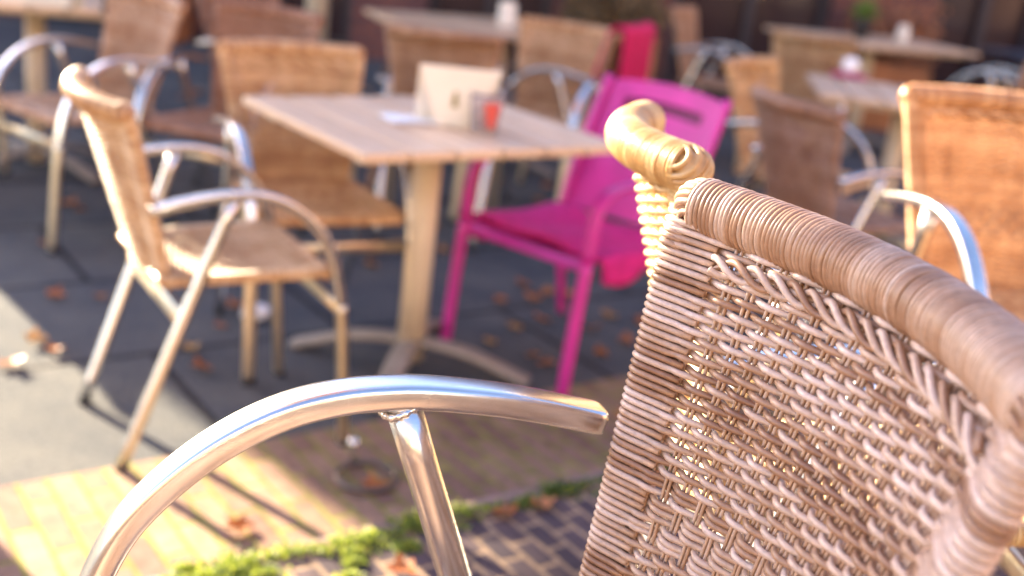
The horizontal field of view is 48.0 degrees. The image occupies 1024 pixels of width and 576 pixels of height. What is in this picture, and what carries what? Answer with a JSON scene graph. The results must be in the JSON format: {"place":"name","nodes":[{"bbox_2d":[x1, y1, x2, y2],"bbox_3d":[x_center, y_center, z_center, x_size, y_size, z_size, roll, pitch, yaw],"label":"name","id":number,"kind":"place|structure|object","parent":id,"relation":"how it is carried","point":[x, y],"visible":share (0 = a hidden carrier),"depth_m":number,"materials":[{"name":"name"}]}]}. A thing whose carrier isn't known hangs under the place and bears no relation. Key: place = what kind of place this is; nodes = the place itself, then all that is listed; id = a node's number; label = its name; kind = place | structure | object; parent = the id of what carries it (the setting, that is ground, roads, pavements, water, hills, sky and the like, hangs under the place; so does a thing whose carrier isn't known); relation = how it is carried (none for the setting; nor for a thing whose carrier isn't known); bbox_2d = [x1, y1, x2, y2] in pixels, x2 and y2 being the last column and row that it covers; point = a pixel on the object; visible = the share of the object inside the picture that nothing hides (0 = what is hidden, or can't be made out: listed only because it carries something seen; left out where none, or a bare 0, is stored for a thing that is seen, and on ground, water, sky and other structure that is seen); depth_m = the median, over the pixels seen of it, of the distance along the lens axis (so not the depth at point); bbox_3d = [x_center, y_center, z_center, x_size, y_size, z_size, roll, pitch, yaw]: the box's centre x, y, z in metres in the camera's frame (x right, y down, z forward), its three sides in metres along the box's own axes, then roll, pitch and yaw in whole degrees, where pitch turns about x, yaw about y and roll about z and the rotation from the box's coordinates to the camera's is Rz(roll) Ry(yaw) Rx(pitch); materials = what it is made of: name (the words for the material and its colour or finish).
{"place":"outdoors","nodes":[
{"label":"outdoors","id":0,"kind":"place"},
{"bbox_2d":[1,0,84,8],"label":"table menu","id":1,"kind":"object","parent":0,"point":[68,4],"visible":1,"depth_m":4.49,"materials":[{"name":"white paper"}]},
{"bbox_2d":[0,335,925,575],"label":"brick paving","id":2,"kind":"structure","parent":0,"point":[288,490],"depth_m":2.60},
{"bbox_2d":[226,514,254,532],"bbox_3d":[-0.574,0.498,2.430,0.065,0.019,0.072,13,13,0],"label":"fallen leaf","id":3,"kind":"object","parent":2,"relation":"on","point":[240,524],"visible":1,"depth_m":2.44,"materials":[{"name":"orange plant"}]},
{"bbox_2d":[334,436,399,493],"bbox_3d":[-0.338,0.417,2.692,0.155,0.076,0.158,7,18,0],"label":"iron ring","id":4,"kind":"object","parent":2,"relation":"on","point":[354,443],"visible":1,"depth_m":2.71,"materials":[{"name":"metal"}]},
{"bbox_2d":[362,472,380,487],"bbox_3d":[-0.326,0.453,2.670,0.048,0.014,0.056,22,34,10],"label":"fallen leaf","id":5,"kind":"object","parent":2,"relation":"on","point":[370,481],"visible":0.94,"depth_m":2.68,"materials":[{"name":"orange plant"}]},
{"bbox_2d":[372,478,392,491],"bbox_3d":[-0.301,0.458,2.660,0.048,0.014,0.052,20,26,21],"label":"fallen leaf","id":6,"kind":"object","parent":2,"relation":"on","point":[383,482],"visible":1,"depth_m":2.67,"materials":[{"name":"orange plant"}]},
{"bbox_2d":[612,407,619,415],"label":"fallen leaf","id":7,"kind":"object","parent":2,"relation":"on","point":[616,410],"visible":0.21,"depth_m":3.22,"materials":[{"name":"brown plant"}]},
{"bbox_2d":[0,14,1023,486],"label":"ground","id":8,"kind":"structure","parent":0,"point":[50,426],"depth_m":3.77,"materials":[{"name":"grey stone"}]},
{"bbox_2d":[0,88,10,174],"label":"wicker chair","id":9,"kind":"object","parent":8,"relation":"on","point":[4,154],"visible":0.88,"depth_m":4.81,"materials":[{"name":"metal"}]},
{"bbox_2d":[0,355,24,364],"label":"fallen leaf","id":10,"kind":"object","parent":8,"relation":"on","point":[13,360],"visible":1,"depth_m":3.07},
{"bbox_2d":[23,327,47,341],"bbox_3d":[-1.341,0.134,3.237,0.070,0.022,0.081,13,18,-28],"label":"fallen leaf","id":11,"kind":"object","parent":8,"relation":"on","point":[34,335],"visible":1,"depth_m":3.25,"materials":[{"name":"orange plant"}]},
{"bbox_2d":[44,343,65,349],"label":"fallen leaf","id":12,"kind":"object","parent":8,"relation":"on","point":[52,346],"visible":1,"depth_m":3.19,"materials":[{"name":"brown plant"}]},
{"bbox_2d":[46,285,65,297],"bbox_3d":[-1.418,0.012,3.574,0.062,0.023,0.068,18,23,-6],"label":"fallen leaf","id":13,"kind":"object","parent":8,"relation":"on","point":[57,292],"visible":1,"depth_m":3.58,"materials":[{"name":"orange plant"}]},
{"bbox_2d":[0,0,133,183],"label":"slatted table","id":14,"kind":"object","parent":8,"relation":"on","point":[35,60],"visible":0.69,"depth_m":4.85,"materials":[{"name":"paint"}]},
{"bbox_2d":[59,197,76,203],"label":"fallen leaf","id":15,"kind":"object","parent":8,"relation":"on","point":[72,201],"visible":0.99,"depth_m":4.52,"materials":[{"name":"brown plant"}]},
{"bbox_2d":[0,0,188,254],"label":"wicker chair","id":16,"kind":"object","parent":8,"relation":"on","point":[60,112],"visible":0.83,"depth_m":4.20,"materials":[{"name":"wicker"}]},
{"bbox_2d":[93,292,106,297],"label":"fallen leaf","id":17,"kind":"object","parent":8,"relation":"on","point":[101,295],"visible":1,"depth_m":3.62,"materials":[{"name":"brown plant"}]},
{"bbox_2d":[116,0,191,44],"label":"planter","id":18,"kind":"object","parent":8,"relation":"on","point":[183,33],"visible":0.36,"depth_m":9.01,"materials":[{"name":"orange paint"}]},
{"bbox_2d":[181,342,200,348],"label":"fallen leaf","id":19,"kind":"object","parent":8,"relation":"on","point":[189,345],"visible":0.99,"depth_m":3.31,"materials":[{"name":"brown plant"}]},
{"bbox_2d":[191,356,211,368],"bbox_3d":[-0.860,0.212,3.182,0.063,0.019,0.074,14,11,-17],"label":"fallen leaf","id":20,"kind":"object","parent":8,"relation":"on","point":[199,363],"visible":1,"depth_m":3.20,"materials":[{"name":"brown plant"}]},
{"bbox_2d":[61,66,347,472],"bbox_3d":[-0.744,-0.061,2.762,0.621,0.857,0.492,-5,22,-31],"label":"wicker chair","id":21,"kind":"object","parent":8,"relation":"on","point":[196,259],"visible":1,"depth_m":2.61,"materials":[{"name":"metal"}]},
{"bbox_2d":[213,320,227,326],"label":"fallen leaf","id":22,"kind":"object","parent":8,"relation":"on","point":[219,324],"visible":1,"depth_m":3.50,"materials":[{"name":"brown plant"}]},
{"bbox_2d":[121,0,324,247],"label":"wicker chair","id":23,"kind":"object","parent":8,"relation":"on","point":[197,125],"visible":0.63,"depth_m":4.30,"materials":[{"name":"wicker"}]},
{"bbox_2d":[226,297,242,307],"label":"fallen leaf","id":24,"kind":"object","parent":8,"relation":"on","point":[232,303],"visible":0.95,"depth_m":3.67,"materials":[{"name":"brown plant"}]},
{"bbox_2d":[240,303,270,321],"bbox_3d":[-0.804,0.074,3.596,0.092,0.055,0.093,7,18,0],"label":"crumpled napkin","id":25,"kind":"object","parent":8,"relation":"on","point":[263,311],"visible":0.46,"depth_m":3.58,"materials":[{"name":"white paper"}]},
{"bbox_2d":[192,0,354,187],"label":"wicker chair","id":26,"kind":"object","parent":8,"relation":"on","point":[206,16],"visible":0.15,"depth_m":4.83,"materials":[{"name":"wicker"}]},
{"bbox_2d":[212,38,412,385],"bbox_3d":[-0.599,-0.248,3.365,0.495,0.861,0.624,-3,21,-26],"label":"wicker chair","id":27,"kind":"object","parent":8,"relation":"on","point":[340,200],"visible":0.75,"depth_m":3.42,"materials":[{"name":"wicker"}]},
{"bbox_2d":[304,0,328,88],"bbox_3d":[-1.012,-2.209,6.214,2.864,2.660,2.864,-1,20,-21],"label":"parasol post","id":28,"kind":"object","parent":8,"relation":"on","point":[320,7],"depth_m":6.40,"materials":[{"name":"stone"}]},
{"bbox_2d":[364,258,379,266],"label":"fallen leaf","id":29,"kind":"object","parent":8,"relation":"on","point":[368,262],"visible":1,"depth_m":4.21,"materials":[{"name":"brown plant"}]},
{"bbox_2d":[242,96,610,413],"bbox_3d":[-0.263,-0.115,3.277,0.804,0.735,0.696,-7,23,-36],"label":"slatted table","id":30,"kind":"object","parent":8,"relation":"on","point":[360,130],"visible":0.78,"depth_m":3.17,"materials":[{"name":"brown wood"}]},
{"bbox_2d":[379,113,443,123],"bbox_3d":[-0.262,-0.458,3.110,0.170,0.011,0.100,-3,21,-27],"label":"paper napkin","id":31,"kind":"object","parent":30,"relation":"on","point":[394,118],"visible":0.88,"depth_m":3.10,"materials":[{"name":"white paper"}]},
{"bbox_2d":[415,64,501,127],"bbox_3d":[-0.147,-0.516,3.085,0.215,0.166,0.114,5,18,-7],"label":"menu card","id":32,"kind":"object","parent":30,"relation":"on","point":[444,94],"visible":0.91,"depth_m":3.04,"materials":[{"name":"beige paper"}]},
{"bbox_2d":[471,91,504,134],"bbox_3d":[-0.070,-0.466,3.057,0.089,0.105,0.090,7,18,0],"label":"glass holder","id":33,"kind":"object","parent":30,"relation":"on","point":[485,114],"visible":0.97,"depth_m":3.02,"materials":[{"name":"white"}]},
{"bbox_2d":[372,21,508,253],"bbox_3d":[-0.286,-0.637,4.641,0.495,0.861,0.624,7,18,1],"label":"wicker chair","id":34,"kind":"object","parent":8,"relation":"on","point":[391,75],"visible":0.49,"depth_m":4.32,"materials":[{"name":"wicker"}]},
{"bbox_2d":[438,244,447,251],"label":"fallen leaf","id":35,"kind":"object","parent":8,"relation":"on","point":[442,248],"visible":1,"depth_m":4.51,"materials":[{"name":"brown plant"}]},
{"bbox_2d":[364,8,600,178],"bbox_3d":[-0.082,-0.986,5.948,1.250,0.735,0.700,-3,21,-27],"label":"slatted table","id":36,"kind":"object","parent":8,"relation":"on","point":[481,25],"visible":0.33,"depth_m":5.73,"materials":[{"name":"brown wood"}]},
{"bbox_2d":[497,1,516,26],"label":"table lantern","id":37,"kind":"object","parent":36,"relation":"on","point":[507,13],"visible":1,"depth_m":5.76,"materials":[{"name":"white glass"}]},
{"bbox_2d":[483,337,496,343],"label":"fallen leaf","id":38,"kind":"object","parent":8,"relation":"on","point":[488,340],"visible":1,"depth_m":3.63,"materials":[{"name":"brown plant"}]},
{"bbox_2d":[494,294,508,302],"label":"fallen leaf","id":39,"kind":"object","parent":8,"relation":"on","point":[502,299],"visible":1,"depth_m":4.02,"materials":[{"name":"brown plant"}]},
{"bbox_2d":[507,321,522,329],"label":"fallen leaf","id":40,"kind":"object","parent":8,"relation":"on","point":[515,325],"visible":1,"depth_m":3.78,"materials":[{"name":"brown plant"}]},
{"bbox_2d":[517,276,531,286],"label":"fallen leaf","id":41,"kind":"object","parent":8,"relation":"on","point":[524,282],"visible":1,"depth_m":4.22,"materials":[{"name":"brown plant"}]},
{"bbox_2d":[449,16,609,223],"bbox_3d":[0.115,-0.710,5.004,0.495,0.861,0.624,13,19,18],"label":"wicker chair","id":42,"kind":"object","parent":8,"relation":"on","point":[579,108],"visible":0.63,"depth_m":5.12,"materials":[{"name":"wicker"}]},
{"bbox_2d":[585,21,655,103],"bbox_3d":[0.496,-1.005,5.133,0.189,0.356,0.422,14,20,21],"label":"hanging blanket","id":43,"kind":"object","parent":42,"relation":"hanging from","point":[638,42],"visible":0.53,"depth_m":5.00,"materials":[{"name":"pink fabric"}]},
{"bbox_2d":[523,291,541,299],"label":"fallen leaf","id":44,"kind":"object","parent":8,"relation":"on","point":[532,296],"visible":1,"depth_m":4.08,"materials":[{"name":"brown plant"}]},
{"bbox_2d":[534,196,544,201],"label":"fallen leaf","id":45,"kind":"object","parent":8,"relation":"on","point":[538,199],"visible":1,"depth_m":5.45,"materials":[{"name":"brown plant"}]},
{"bbox_2d":[155,397,927,575],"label":"kerb","id":46,"kind":"structure","parent":8,"relation":"on","point":[509,495],"depth_m":2.19,"materials":[{"name":"concrete"}]},
{"bbox_2d":[159,453,671,575],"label":"moss","id":47,"kind":"object","parent":46,"relation":"on","point":[239,564],"visible":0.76,"depth_m":2.04,"materials":[{"name":"green plant"}]},
{"bbox_2d":[534,312,549,320],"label":"fallen leaf","id":48,"kind":"object","parent":8,"relation":"on","point":[542,317],"visible":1,"depth_m":3.88,"materials":[{"name":"brown plant"}]},
{"bbox_2d":[538,286,553,294],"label":"fallen leaf","id":49,"kind":"object","parent":8,"relation":"on","point":[546,290],"visible":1,"depth_m":4.16,"materials":[{"name":"brown plant"}]},
{"bbox_2d":[537,356,554,363],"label":"fallen leaf","id":50,"kind":"object","parent":8,"relation":"on","point":[547,360],"visible":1,"depth_m":3.50,"materials":[{"name":"brown plant"}]},
{"bbox_2d":[541,180,553,187],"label":"fallen leaf","id":51,"kind":"object","parent":8,"relation":"on","point":[545,184],"visible":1,"depth_m":5.74,"materials":[{"name":"brown plant"}]},
{"bbox_2d":[476,32,623,211],"bbox_3d":[0.262,-0.791,5.302,0.624,0.861,0.495,14,20,21],"label":"wicker chair","id":52,"kind":"object","parent":8,"relation":"on","point":[612,52],"visible":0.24,"depth_m":5.03,"materials":[{"name":"wicker"}]},
{"bbox_2d":[565,289,574,296],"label":"fallen leaf","id":53,"kind":"object","parent":8,"relation":"on","point":[568,292],"visible":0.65,"depth_m":4.16,"materials":[{"name":"brown plant"}]},
{"bbox_2d":[440,73,732,394],"bbox_3d":[0.238,-0.201,3.566,0.512,0.833,0.713,21,23,37],"label":"metal chair","id":54,"kind":"object","parent":8,"relation":"on","point":[599,186],"visible":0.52,"depth_m":3.59,"materials":[{"name":"paint"}]},
{"bbox_2d":[468,201,649,286],"bbox_3d":[0.192,-0.141,3.537,0.557,0.116,0.382,21,23,37],"label":"folded blanket","id":55,"kind":"object","parent":54,"relation":"on","point":[621,257],"visible":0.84,"depth_m":3.46,"materials":[{"name":"fabric"}]},
{"bbox_2d":[583,323,600,327],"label":"fallen leaf","id":56,"kind":"object","parent":8,"relation":"on","point":[594,326],"visible":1,"depth_m":3.84,"materials":[{"name":"brown plant"}]},
{"bbox_2d":[593,344,608,356],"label":"fallen leaf","id":57,"kind":"object","parent":8,"relation":"on","point":[599,350],"visible":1,"depth_m":3.65,"materials":[{"name":"brown plant"}]},
{"bbox_2d":[601,308,618,316],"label":"fallen leaf","id":58,"kind":"object","parent":8,"relation":"on","point":[606,312],"visible":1,"depth_m":3.99,"materials":[{"name":"brown plant"}]},
{"bbox_2d":[559,0,668,92],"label":"planter","id":59,"kind":"object","parent":8,"relation":"on","point":[656,16],"visible":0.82,"depth_m":8.70,"materials":[{"name":"orange paint"}]},
{"bbox_2d":[617,331,634,342],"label":"fallen leaf","id":60,"kind":"object","parent":8,"relation":"on","point":[627,338],"visible":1,"depth_m":3.78,"materials":[{"name":"brown plant"}]},
{"bbox_2d":[633,315,642,323],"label":"fallen leaf","id":61,"kind":"object","parent":8,"relation":"on","point":[638,320],"visible":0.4,"depth_m":3.97,"materials":[{"name":"brown plant"}]},
{"bbox_2d":[271,407,1023,575],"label":"raised terrace","id":62,"kind":"structure","parent":8,"relation":"on","point":[544,541],"depth_m":2.11,"materials":[{"name":"grey stone"}]},
{"bbox_2d":[386,552,416,574],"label":"fallen leaf","id":63,"kind":"object","parent":62,"relation":"on","point":[399,564],"visible":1,"depth_m":1.98,"materials":[{"name":"orange plant"}]},
{"bbox_2d":[493,503,517,513],"bbox_3d":[-0.014,0.425,2.204,0.047,0.014,0.052,5,11,31],"label":"fallen leaf","id":64,"kind":"object","parent":62,"relation":"on","point":[506,508],"visible":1,"depth_m":2.21,"materials":[{"name":"orange plant"}]},
{"bbox_2d":[530,495,557,507],"bbox_3d":[0.063,0.417,2.253,0.056,0.015,0.048,-5,18,-8],"label":"fallen leaf","id":65,"kind":"object","parent":62,"relation":"on","point":[545,502],"visible":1,"depth_m":2.26,"materials":[{"name":"orange plant"}]},
{"bbox_2d":[79,177,1023,575],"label":"wicker chair","id":66,"kind":"object","parent":62,"relation":"on","point":[945,511],"visible":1,"depth_m":0.92,"materials":[{"name":"wicker"}]},
{"bbox_2d":[605,100,1023,575],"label":"wicker chair","id":67,"kind":"object","parent":62,"relation":"on","point":[652,154],"visible":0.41,"depth_m":1.28,"materials":[{"name":"wicker"}]},
{"bbox_2d":[668,6,762,167],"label":"wicker chair","id":68,"kind":"object","parent":8,"relation":"on","point":[686,17],"visible":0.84,"depth_m":6.94,"materials":[{"name":"wicker"}]},
{"bbox_2d":[722,56,874,289],"bbox_3d":[1.087,-0.430,4.520,0.624,0.861,0.495,19,22,32],"label":"wicker chair","id":69,"kind":"object","parent":8,"relation":"on","point":[750,166],"visible":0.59,"depth_m":4.54,"materials":[{"name":"wicker"}]},
{"bbox_2d":[748,28,858,182],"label":"wicker chair","id":70,"kind":"object","parent":8,"relation":"on","point":[782,37],"visible":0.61,"depth_m":6.17,"materials":[{"name":"wicker"}]},
{"bbox_2d":[724,85,929,345],"bbox_3d":[1.075,-0.229,3.941,0.611,0.844,0.485,-3,21,-27],"label":"wicker chair","id":71,"kind":"object","parent":8,"relation":"on","point":[782,182],"visible":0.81,"depth_m":3.73,"materials":[{"name":"wicker"}]},
{"bbox_2d":[764,26,979,154],"bbox_3d":[2.376,-1.323,7.846,1.250,0.735,0.700,-1,20,-23],"label":"slatted table","id":72,"kind":"object","parent":8,"relation":"on","point":[870,45],"visible":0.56,"depth_m":7.73,"materials":[{"name":"paint"}]},
{"bbox_2d":[848,0,883,38],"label":"potted plant","id":73,"kind":"object","parent":72,"relation":"on","point":[862,28],"visible":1,"depth_m":7.69,"materials":[{"name":"green plant"}]},
{"bbox_2d":[896,24,909,41],"bbox_3d":[2.679,-1.746,7.873,0.060,0.110,0.060,1,19,-16],"label":"table lantern","id":74,"kind":"object","parent":72,"relation":"on","point":[903,31],"visible":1,"depth_m":7.85,"materials":[{"name":"white glass"}]},
{"bbox_2d":[837,0,949,131],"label":"planter","id":75,"kind":"object","parent":8,"relation":"on","point":[904,69],"visible":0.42,"depth_m":8.69,"materials":[{"name":"orange paint"}]},
{"bbox_2d":[806,73,1021,241],"bbox_3d":[1.671,-0.491,5.103,0.804,0.735,0.696,9,18,7],"label":"slatted table","id":76,"kind":"object","parent":8,"relation":"on","point":[859,93],"visible":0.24,"depth_m":5.01,"materials":[{"name":"paint"}]},
{"bbox_2d":[828,71,868,79],"bbox_3d":[1.560,-0.984,5.324,0.162,0.014,0.121,7,18,0],"label":"magenta napkin","id":77,"kind":"object","parent":76,"relation":"on","point":[847,75],"visible":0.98,"depth_m":5.29,"materials":[{"name":"paper"}]},
{"bbox_2d":[842,57,859,73],"bbox_3d":[1.565,-1.029,5.309,0.080,0.072,0.080,7,18,0],"label":"white candle cup","id":78,"kind":"object","parent":77,"relation":"on","point":[850,65],"visible":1,"depth_m":5.28,"materials":[{"name":"paper"}]},
{"bbox_2d":[882,84,1023,396],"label":"wicker chair","id":79,"kind":"object","parent":8,"relation":"on","point":[928,214],"visible":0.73,"depth_m":2.43,"materials":[{"name":"wicker"}]},
{"bbox_2d":[928,66,1023,177],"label":"wicker chair","id":80,"kind":"object","parent":8,"relation":"on","point":[1018,85],"visible":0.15,"depth_m":7.37,"materials":[{"name":"metal"}]},
{"bbox_2d":[967,46,1023,167],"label":"dark table","id":81,"kind":"object","parent":8,"relation":"on","point":[996,52],"visible":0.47,"depth_m":8.30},
{"bbox_2d":[0,0,1023,137],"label":"cafe building","id":82,"kind":"structure","parent":0,"point":[975,26],"depth_m":9.31,"materials":[{"name":"brick"}]},
{"bbox_2d":[46,6,105,22],"bbox_3d":[-3.319,-3.372,9.107,0.790,2.496,0.115,7,18,0],"label":"window","id":83,"kind":"structure","parent":82,"relation":"in","point":[103,7],"depth_m":9.45,"materials":[{"name":"glass"}]},
{"bbox_2d":[206,0,351,45],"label":"window","id":84,"kind":"structure","parent":82,"relation":"in","point":[339,11],"depth_m":9.43,"materials":[{"name":"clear glass"}]},
{"bbox_2d":[425,0,551,76],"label":"window","id":85,"kind":"structure","parent":82,"relation":"in","point":[483,8],"depth_m":9.38,"materials":[{"name":"black glass"}]},
{"bbox_2d":[661,0,829,100],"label":"window","id":86,"kind":"structure","parent":82,"relation":"in","point":[741,23],"depth_m":9.33,"materials":[{"name":"black glass"}]},
{"bbox_2d":[925,0,1023,129],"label":"window","id":87,"kind":"structure","parent":82,"relation":"in","point":[970,25],"depth_m":9.29,"materials":[{"name":"black glass"}]}
]}

